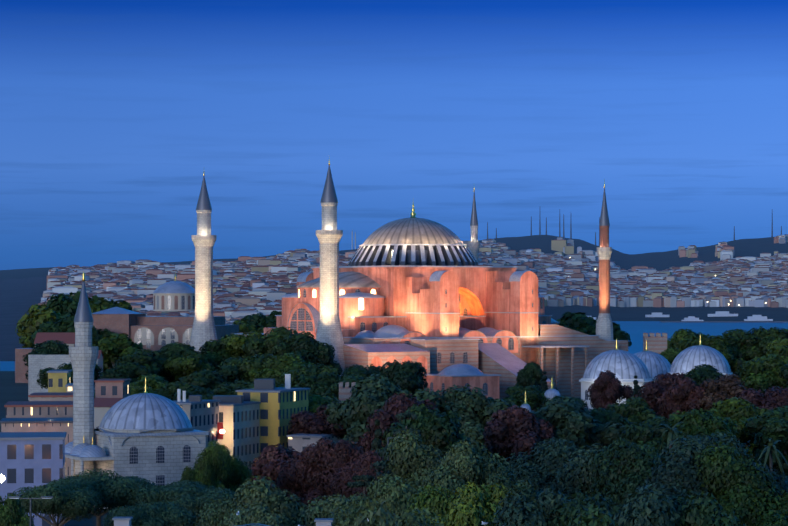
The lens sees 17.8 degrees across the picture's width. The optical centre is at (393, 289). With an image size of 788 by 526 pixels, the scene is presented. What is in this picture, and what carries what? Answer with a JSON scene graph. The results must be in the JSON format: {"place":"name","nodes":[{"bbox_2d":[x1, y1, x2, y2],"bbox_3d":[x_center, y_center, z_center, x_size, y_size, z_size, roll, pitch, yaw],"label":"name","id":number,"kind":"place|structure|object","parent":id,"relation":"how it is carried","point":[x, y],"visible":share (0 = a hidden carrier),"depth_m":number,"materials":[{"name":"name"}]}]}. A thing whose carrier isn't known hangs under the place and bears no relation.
{"place":"outdoors","nodes":[
{"label":"outdoors","id":0,"kind":"place"},
{"bbox_2d":[0,235,787,525],"bbox_3d":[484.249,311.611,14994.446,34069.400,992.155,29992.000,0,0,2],"label":"terrain","id":1,"kind":"structure","parent":0,"point":[21,291],"depth_m":5553.13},
{"bbox_2d":[0,493,34,525],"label":"broad tree","id":2,"kind":"object","parent":1,"relation":"on","point":[12,513],"visible":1,"depth_m":218.76,"materials":[{"name":"green plant"}]},
{"bbox_2d":[0,432,66,525],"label":"building","id":3,"kind":"structure","parent":1,"relation":"on","point":[30,459],"depth_m":335.12,"materials":[{"name":"grey concrete"}]},
{"bbox_2d":[0,418,72,477],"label":"building","id":4,"kind":"structure","parent":1,"relation":"on","point":[36,424],"depth_m":400.53,"materials":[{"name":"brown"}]},
{"bbox_2d":[15,303,60,347],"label":"broad tree","id":5,"kind":"object","parent":1,"relation":"on","point":[37,315],"visible":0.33,"depth_m":947.14,"materials":[{"name":"green plant"}]},
{"bbox_2d":[4,401,72,417],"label":"building","id":6,"kind":"structure","parent":1,"relation":"on","point":[39,409],"depth_m":420.49,"materials":[{"name":"brown tile"}]},
{"bbox_2d":[23,340,68,379],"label":"broad tree","id":7,"kind":"object","parent":1,"relation":"on","point":[52,347],"visible":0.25,"depth_m":759.69,"materials":[{"name":"green plant"}]},
{"bbox_2d":[28,355,70,400],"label":"building","id":8,"kind":"structure","parent":1,"relation":"on","point":[36,363],"depth_m":741.92,"materials":[{"name":"white paint"}]},
{"bbox_2d":[29,314,74,345],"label":"broad tree","id":9,"kind":"object","parent":1,"relation":"on","point":[63,324],"visible":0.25,"depth_m":897.70,"materials":[{"name":"green plant"}]},
{"bbox_2d":[10,480,103,525],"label":"pine tree","id":10,"kind":"object","parent":1,"relation":"on","point":[68,501],"visible":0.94,"depth_m":252.04,"materials":[{"name":"green plant"}]},
{"bbox_2d":[47,370,71,391],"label":"yellow apartment building","id":11,"kind":"structure","parent":1,"relation":"on","point":[58,380],"depth_m":520.73,"materials":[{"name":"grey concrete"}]},
{"bbox_2d":[44,293,77,315],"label":"broad tree","id":12,"kind":"object","parent":1,"relation":"on","point":[63,304],"visible":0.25,"depth_m":998.96,"materials":[{"name":"green plant"}]},
{"bbox_2d":[46,468,151,525],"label":"pine tree","id":13,"kind":"object","parent":1,"relation":"on","point":[97,480],"visible":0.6,"depth_m":261.46,"materials":[{"name":"green plant"}]},
{"bbox_2d":[94,379,130,397],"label":"building","id":14,"kind":"structure","parent":1,"relation":"on","point":[112,388],"depth_m":480.22,"materials":[{"name":"pink paint"}]},
{"bbox_2d":[92,333,143,371],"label":"broad tree","id":15,"kind":"object","parent":1,"relation":"on","point":[113,347],"visible":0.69,"depth_m":857.49,"materials":[{"name":"green plant"}]},
{"bbox_2d":[94,361,151,390],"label":"broad tree","id":16,"kind":"object","parent":1,"relation":"on","point":[133,371],"visible":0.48,"depth_m":638.13,"materials":[{"name":"green plant"}]},
{"bbox_2d":[15,273,238,382],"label":"church","id":17,"kind":"structure","parent":1,"relation":"on","point":[154,333],"depth_m":891.89,"materials":[{"name":"brick"}]},
{"bbox_2d":[96,477,171,513],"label":"pine tree","id":18,"kind":"object","parent":1,"relation":"on","point":[153,488],"visible":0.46,"depth_m":260.33,"materials":[{"name":"green plant"}]},
{"bbox_2d":[65,377,208,508],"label":"mosque","id":19,"kind":"structure","parent":1,"relation":"on","point":[160,457],"depth_m":379.86,"materials":[{"name":"grey stone"}]},
{"bbox_2d":[69,272,97,474],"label":"minaret","id":20,"kind":"object","parent":19,"relation":"attached to","point":[83,353],"visible":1,"depth_m":383.59,"materials":[{"name":"grey stone"}]},
{"bbox_2d":[99,393,191,428],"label":"dome","id":21,"kind":"structure","parent":19,"relation":"attached to","point":[145,411],"depth_m":382.00,"materials":[{"name":"metal"}]},
{"bbox_2d":[115,349,170,383],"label":"broad tree","id":22,"kind":"object","parent":1,"relation":"on","point":[152,361],"visible":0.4,"depth_m":656.08,"materials":[{"name":"green plant"}]},
{"bbox_2d":[102,500,198,525],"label":"pine tree","id":23,"kind":"object","parent":1,"relation":"on","point":[160,513],"visible":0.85,"depth_m":237.41,"materials":[{"name":"green plant"}]},
{"bbox_2d":[128,480,218,515],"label":"pine tree","id":24,"kind":"object","parent":1,"relation":"on","point":[180,489],"visible":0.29,"depth_m":259.99,"materials":[{"name":"green plant"}]},
{"bbox_2d":[154,342,198,383],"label":"broad tree","id":25,"kind":"object","parent":1,"relation":"on","point":[167,351],"visible":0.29,"depth_m":677.93,"materials":[{"name":"green plant"}]},
{"bbox_2d":[164,353,217,381],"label":"broad tree","id":26,"kind":"object","parent":1,"relation":"on","point":[179,367],"visible":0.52,"depth_m":655.68,"materials":[{"name":"green plant"}]},
{"bbox_2d":[173,389,220,448],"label":"dark apartment building","id":27,"kind":"structure","parent":1,"relation":"on","point":[202,415],"depth_m":428.66,"materials":[{"name":"grey concrete"}]},
{"bbox_2d":[189,172,216,351],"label":"minaret","id":28,"kind":"object","parent":1,"relation":"on","point":[203,327],"visible":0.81,"depth_m":782.72,"materials":[{"name":"grey stone"}]},
{"bbox_2d":[180,440,225,525],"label":"broad tree","id":29,"kind":"object","parent":1,"relation":"on","point":[203,471],"visible":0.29,"depth_m":288.69,"materials":[{"name":"green plant"}]},
{"bbox_2d":[179,370,229,389],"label":"broad tree","id":30,"kind":"object","parent":1,"relation":"on","point":[206,379],"visible":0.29,"depth_m":596.12,"materials":[{"name":"green plant"}]},
{"bbox_2d":[172,487,242,523],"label":"pine tree","id":31,"kind":"object","parent":1,"relation":"on","point":[196,504],"visible":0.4,"depth_m":255.88,"materials":[{"name":"green plant"}]},
{"bbox_2d":[195,497,241,525],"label":"broad tree","id":32,"kind":"object","parent":1,"relation":"on","point":[216,513],"visible":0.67,"depth_m":217.80,"materials":[{"name":"green plant"}]},
{"bbox_2d":[199,335,241,368],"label":"broad tree","id":33,"kind":"object","parent":1,"relation":"on","point":[215,353],"visible":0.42,"depth_m":693.80,"materials":[{"name":"green plant"}]},
{"bbox_2d":[214,357,250,383],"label":"broad tree","id":34,"kind":"object","parent":1,"relation":"on","point":[230,374],"visible":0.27,"depth_m":611.54,"materials":[{"name":"green plant"}]},
{"bbox_2d":[214,445,253,492],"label":"broad tree","id":35,"kind":"object","parent":1,"relation":"on","point":[235,474],"visible":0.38,"depth_m":297.18,"materials":[{"name":"green plant"}]},
{"bbox_2d":[213,395,260,467],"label":"cream apartment building","id":36,"kind":"structure","parent":1,"relation":"on","point":[239,417],"depth_m":441.92,"materials":[{"name":"grey concrete"}]},
{"bbox_2d":[202,380,277,399],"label":"broad tree","id":37,"kind":"object","parent":1,"relation":"on","point":[231,388],"visible":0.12,"depth_m":515.96,"materials":[{"name":"green plant"}]},
{"bbox_2d":[219,331,263,357],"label":"broad tree","id":38,"kind":"object","parent":1,"relation":"on","point":[235,342],"visible":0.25,"depth_m":692.89,"materials":[{"name":"green plant"}]},
{"bbox_2d":[225,353,276,376],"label":"broad tree","id":39,"kind":"object","parent":1,"relation":"on","point":[260,361],"visible":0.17,"depth_m":612.97,"materials":[{"name":"green plant"}]},
{"bbox_2d":[220,502,283,525],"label":"broad tree","id":40,"kind":"object","parent":1,"relation":"on","point":[255,513],"visible":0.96,"depth_m":201.87,"materials":[{"name":"green plant"}]},
{"bbox_2d":[231,475,307,525],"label":"broad tree","id":41,"kind":"object","parent":1,"relation":"on","point":[288,510],"visible":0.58,"depth_m":212.50,"materials":[{"name":"green plant"}]},
{"bbox_2d":[236,374,309,454],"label":"yellow apartment building","id":42,"kind":"structure","parent":1,"relation":"on","point":[279,406],"depth_m":449.70,"materials":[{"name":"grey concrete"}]},
{"bbox_2d":[249,444,303,489],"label":"broad tree","id":43,"kind":"object","parent":1,"relation":"on","point":[271,460],"visible":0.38,"depth_m":327.11,"materials":[{"name":"red plant"}]},
{"bbox_2d":[242,326,313,357],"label":"broad tree","id":44,"kind":"object","parent":1,"relation":"on","point":[275,336],"visible":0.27,"depth_m":685.09,"materials":[{"name":"green plant"}]},
{"bbox_2d":[245,353,311,385],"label":"broad tree","id":45,"kind":"object","parent":1,"relation":"on","point":[285,362],"visible":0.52,"depth_m":607.42,"materials":[{"name":"green plant"}]},
{"bbox_2d":[274,460,309,512],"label":"broad tree","id":46,"kind":"object","parent":1,"relation":"on","point":[283,482],"visible":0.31,"depth_m":305.91,"materials":[{"name":"red plant"}]},
{"bbox_2d":[271,333,342,376],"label":"broad tree","id":47,"kind":"object","parent":1,"relation":"on","point":[307,348],"visible":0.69,"depth_m":676.84,"materials":[{"name":"green plant"}]},
{"bbox_2d":[279,363,340,387],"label":"broad tree","id":48,"kind":"object","parent":1,"relation":"on","point":[313,369],"visible":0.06,"depth_m":594.11,"materials":[{"name":"green plant"}]},
{"bbox_2d":[286,433,340,452],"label":"building","id":49,"kind":"structure","parent":1,"relation":"on","point":[299,442],"depth_m":439.61,"materials":[{"name":"grey concrete"}]},
{"bbox_2d":[287,402,349,438],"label":"broad tree","id":50,"kind":"object","parent":1,"relation":"on","point":[304,421],"visible":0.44,"depth_m":445.29,"materials":[{"name":"red plant"}]},
{"bbox_2d":[294,371,342,395],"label":"broad tree","id":51,"kind":"object","parent":1,"relation":"on","point":[318,384],"visible":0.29,"depth_m":557.41,"materials":[{"name":"green plant"}]},
{"bbox_2d":[295,493,352,525],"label":"broad tree","id":52,"kind":"object","parent":1,"relation":"on","point":[329,504],"visible":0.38,"depth_m":207.32,"materials":[{"name":"green plant"}]},
{"bbox_2d":[288,437,365,511],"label":"broad tree","id":53,"kind":"object","parent":1,"relation":"on","point":[318,464],"visible":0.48,"depth_m":297.93,"materials":[{"name":"red plant"}]},
{"bbox_2d":[315,160,344,375],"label":"minaret","id":54,"kind":"object","parent":1,"relation":"on","point":[329,236],"visible":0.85,"depth_m":715.11,"materials":[{"name":"grey stone"}]},
{"bbox_2d":[328,450,388,498],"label":"broad tree","id":55,"kind":"object","parent":1,"relation":"on","point":[344,474],"visible":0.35,"depth_m":287.93,"materials":[{"name":"red plant"}]},
{"bbox_2d":[324,374,410,457],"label":"broad tree","id":56,"kind":"object","parent":1,"relation":"on","point":[369,395],"visible":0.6,"depth_m":395.70,"materials":[{"name":"green plant"}]},
{"bbox_2d":[332,474,416,525],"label":"broad tree","id":57,"kind":"object","parent":1,"relation":"on","point":[394,494],"visible":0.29,"depth_m":198.14,"materials":[{"name":"green plant"}]},
{"bbox_2d":[351,498,397,525],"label":"broad tree","id":58,"kind":"object","parent":1,"relation":"on","point":[381,512],"visible":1,"depth_m":102.96,"materials":[{"name":"green plant"}]},
{"bbox_2d":[0,321,787,370],"bbox_3d":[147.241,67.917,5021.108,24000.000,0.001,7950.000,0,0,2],"label":"water","id":59,"kind":"structure","parent":1,"relation":"on","point":[635,330],"depth_m":4444.31,"materials":[{"name":"blue liquid"}]},
{"bbox_2d":[352,213,787,321],"bbox_3d":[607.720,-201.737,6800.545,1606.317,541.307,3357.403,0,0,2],"label":"ferries","id":60,"kind":"object","parent":59,"relation":"on","point":[756,318],"visible":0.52,"depth_m":5387.96,"materials":[{"name":"white"}]},
{"bbox_2d":[366,359,427,396],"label":"broad tree","id":61,"kind":"object","parent":1,"relation":"on","point":[409,375],"visible":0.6,"depth_m":554.96,"materials":[{"name":"green plant"}]},
{"bbox_2d":[356,393,438,454],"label":"broad tree","id":62,"kind":"object","parent":1,"relation":"on","point":[397,404],"visible":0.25,"depth_m":376.05,"materials":[{"name":"red plant"}]},
{"bbox_2d":[370,412,445,484],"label":"cedar tree","id":63,"kind":"object","parent":1,"relation":"on","point":[378,465],"visible":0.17,"depth_m":267.80,"materials":[{"name":"green plant"}]},
{"bbox_2d":[38,234,787,324],"bbox_3d":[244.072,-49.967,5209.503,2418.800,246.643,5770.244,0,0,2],"label":"city buildings","id":64,"kind":"structure","parent":1,"relation":"on","point":[243,286],"depth_m":5731.46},
{"bbox_2d":[384,429,444,497],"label":"broad tree","id":65,"kind":"object","parent":1,"relation":"on","point":[411,462],"visible":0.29,"depth_m":237.01,"materials":[{"name":"green plant"}]},
{"bbox_2d":[392,507,444,525],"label":"broad tree","id":66,"kind":"object","parent":1,"relation":"on","point":[412,518],"visible":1,"depth_m":147.42,"materials":[{"name":"green plant"}]},
{"bbox_2d":[377,404,470,461],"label":"broad tree","id":67,"kind":"object","parent":1,"relation":"on","point":[439,430],"visible":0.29,"depth_m":335.48,"materials":[{"name":"green plant"}]},
{"bbox_2d":[402,484,457,524],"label":"broad tree","id":68,"kind":"object","parent":1,"relation":"on","point":[437,504],"visible":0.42,"depth_m":186.66,"materials":[{"name":"green plant"}]},
{"bbox_2d":[234,204,627,401],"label":"mosque","id":69,"kind":"structure","parent":1,"relation":"on","point":[440,304],"depth_m":749.02,"materials":[{"name":"pink paint"}]},
{"bbox_2d":[596,179,612,339],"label":"minaret","id":70,"kind":"object","parent":69,"relation":"on","point":[604,327],"visible":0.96,"depth_m":769.62,"materials":[{"name":"brick"}]},
{"bbox_2d":[410,440,490,502],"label":"broad tree","id":71,"kind":"object","parent":1,"relation":"on","point":[457,471],"visible":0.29,"depth_m":224.19,"materials":[{"name":"green plant"}]},
{"bbox_2d":[406,384,519,445],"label":"broad tree","id":72,"kind":"object","parent":1,"relation":"on","point":[475,410],"visible":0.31,"depth_m":386.20,"materials":[{"name":"green plant"}]},
{"bbox_2d":[430,480,512,525],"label":"broad tree","id":73,"kind":"object","parent":1,"relation":"on","point":[472,506],"visible":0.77,"depth_m":165.86,"materials":[{"name":"green plant"}]},
{"bbox_2d":[471,453,538,509],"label":"broad tree","id":74,"kind":"object","parent":1,"relation":"on","point":[494,468],"visible":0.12,"depth_m":225.88,"materials":[{"name":"green plant"}]},
{"bbox_2d":[480,405,555,462],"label":"broad tree","id":75,"kind":"object","parent":1,"relation":"on","point":[516,429],"visible":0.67,"depth_m":355.50,"materials":[{"name":"red plant"}]},
{"bbox_2d":[502,385,547,409],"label":"broad tree","id":76,"kind":"object","parent":1,"relation":"on","point":[535,397],"visible":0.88,"depth_m":594.57,"materials":[{"name":"green plant"}]},
{"bbox_2d":[514,362,543,388],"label":"broad tree","id":77,"kind":"object","parent":1,"relation":"on","point":[530,373],"visible":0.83,"depth_m":635.73,"materials":[{"name":"green plant"}]},
{"bbox_2d":[489,486,572,525],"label":"broad tree","id":78,"kind":"object","parent":1,"relation":"on","point":[514,513],"visible":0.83,"depth_m":157.78,"materials":[{"name":"green plant"}]},
{"bbox_2d":[503,437,582,494],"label":"broad tree","id":79,"kind":"object","parent":1,"relation":"on","point":[541,465],"visible":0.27,"depth_m":246.89,"materials":[{"name":"green plant"}]},
{"bbox_2d":[532,441,610,510],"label":"broad tree","id":80,"kind":"object","parent":1,"relation":"on","point":[575,478],"visible":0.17,"depth_m":236.60,"materials":[{"name":"green plant"}]},
{"bbox_2d":[529,395,627,463],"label":"broad tree","id":81,"kind":"object","parent":1,"relation":"on","point":[560,415],"visible":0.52,"depth_m":362.55,"materials":[{"name":"green plant"}]},
{"bbox_2d":[545,491,627,525],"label":"broad tree","id":82,"kind":"object","parent":1,"relation":"on","point":[572,508],"visible":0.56,"depth_m":156.43,"materials":[{"name":"green plant"}]},
{"bbox_2d":[567,504,617,525],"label":"broad tree","id":83,"kind":"object","parent":1,"relation":"on","point":[603,521],"visible":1,"depth_m":102.21,"materials":[{"name":"green plant"}]},
{"bbox_2d":[587,370,632,410],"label":"broad tree","id":84,"kind":"object","parent":1,"relation":"on","point":[605,389],"visible":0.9,"depth_m":554.22,"materials":[{"name":"red plant"}]},
{"bbox_2d":[587,407,638,448],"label":"broad tree","id":85,"kind":"object","parent":1,"relation":"on","point":[605,415],"visible":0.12,"depth_m":375.65,"materials":[{"name":"green plant"}]},
{"bbox_2d":[579,338,652,410],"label":"domed building","id":86,"kind":"structure","parent":1,"relation":"on","point":[625,367],"depth_m":631.44,"materials":[{"name":"grey metal"}]},
{"bbox_2d":[587,436,665,511],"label":"broad tree","id":87,"kind":"object","parent":1,"relation":"on","point":[622,472],"visible":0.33,"depth_m":226.57,"materials":[{"name":"green plant"}]},
{"bbox_2d":[607,396,656,425],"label":"broad tree","id":88,"kind":"object","parent":1,"relation":"on","point":[635,409],"visible":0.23,"depth_m":414.33,"materials":[{"name":"green plant"}]},
{"bbox_2d":[610,485,684,525],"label":"broad tree","id":89,"kind":"object","parent":1,"relation":"on","point":[646,515],"visible":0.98,"depth_m":144.70,"materials":[{"name":"green plant"}]},
{"bbox_2d":[616,415,683,454],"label":"broad tree","id":90,"kind":"object","parent":1,"relation":"on","point":[643,434],"visible":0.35,"depth_m":354.06,"materials":[{"name":"green plant"}]},
{"bbox_2d":[634,340,670,381],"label":"dome","id":91,"kind":"structure","parent":1,"relation":"on","point":[655,363],"depth_m":663.43,"materials":[{"name":"grey metal"}]},
{"bbox_2d":[629,372,683,415],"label":"broad tree","id":92,"kind":"object","parent":1,"relation":"on","point":[651,391],"visible":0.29,"depth_m":512.05,"materials":[{"name":"red plant"}]},
{"bbox_2d":[600,435,715,516],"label":"broad tree","id":93,"kind":"object","parent":1,"relation":"on","point":[676,475],"visible":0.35,"depth_m":217.37,"materials":[{"name":"green plant"}]},
{"bbox_2d":[655,376,707,419],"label":"broad tree","id":94,"kind":"object","parent":1,"relation":"on","point":[684,394],"visible":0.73,"depth_m":493.32,"materials":[{"name":"red plant"}]},
{"bbox_2d":[667,329,709,349],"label":"broad tree","id":95,"kind":"object","parent":1,"relation":"on","point":[680,338],"visible":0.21,"depth_m":752.93,"materials":[{"name":"green plant"}]},
{"bbox_2d":[652,490,744,525],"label":"broad tree","id":96,"kind":"object","parent":1,"relation":"on","point":[691,512],"visible":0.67,"depth_m":145.38,"materials":[{"name":"green plant"}]},
{"bbox_2d":[668,335,734,375],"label":"dome","id":97,"kind":"structure","parent":1,"relation":"on","point":[686,360],"depth_m":641.25,"materials":[{"name":"grey metal"}]},
{"bbox_2d":[683,364,722,385],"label":"broad tree","id":98,"kind":"object","parent":1,"relation":"on","point":[700,374],"visible":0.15,"depth_m":512.60,"materials":[{"name":"green plant"}]},
{"bbox_2d":[669,408,739,445],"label":"broad tree","id":99,"kind":"object","parent":1,"relation":"on","point":[702,421],"visible":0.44,"depth_m":375.79,"materials":[{"name":"green plant"}]},
{"bbox_2d":[685,335,746,373],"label":"broad tree","id":100,"kind":"object","parent":1,"relation":"on","point":[723,348],"visible":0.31,"depth_m":733.28,"materials":[{"name":"green plant"}]},
{"bbox_2d":[652,432,787,495],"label":"broad tree","id":101,"kind":"object","parent":1,"relation":"on","point":[781,483],"visible":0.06,"depth_m":237.28,"materials":[{"name":"green plant"}]},
{"bbox_2d":[698,374,747,410],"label":"broad tree","id":102,"kind":"object","parent":1,"relation":"on","point":[723,387],"visible":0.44,"depth_m":492.76,"materials":[{"name":"red plant"}]},
{"bbox_2d":[709,397,767,461],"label":"broad tree","id":103,"kind":"object","parent":1,"relation":"on","point":[739,411],"visible":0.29,"depth_m":414.43,"materials":[{"name":"green plant"}]},
{"bbox_2d":[692,441,787,525],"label":"broad tree","id":104,"kind":"object","parent":1,"relation":"on","point":[745,493],"visible":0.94,"depth_m":215.77,"materials":[{"name":"green plant"}]},
{"bbox_2d":[720,329,767,374],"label":"broad tree","id":105,"kind":"object","parent":1,"relation":"on","point":[732,334],"visible":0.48,"depth_m":747.84,"materials":[{"name":"green plant"}]},
{"bbox_2d":[730,326,787,361],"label":"broad tree","id":106,"kind":"object","parent":1,"relation":"on","point":[766,336],"visible":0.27,"depth_m":749.30,"materials":[{"name":"green plant"}]},
{"bbox_2d":[734,386,787,412],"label":"broad tree","id":107,"kind":"object","parent":1,"relation":"on","point":[773,398],"visible":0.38,"depth_m":456.31,"materials":[{"name":"red plant"}]},
{"bbox_2d":[736,354,786,396],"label":"broad tree","id":108,"kind":"object","parent":1,"relation":"on","point":[763,374],"visible":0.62,"depth_m":551.15,"materials":[{"name":"green plant"}]},
{"bbox_2d":[744,405,787,477],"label":"broad tree","id":109,"kind":"object","parent":1,"relation":"on","point":[772,424],"visible":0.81,"depth_m":392.52,"materials":[{"name":"green plant"}]},
{"bbox_2d":[0,0,787,269],"label":"sky","id":110,"kind":"structure","parent":0,"point":[114,114],"materials":[{"name":"blue"}]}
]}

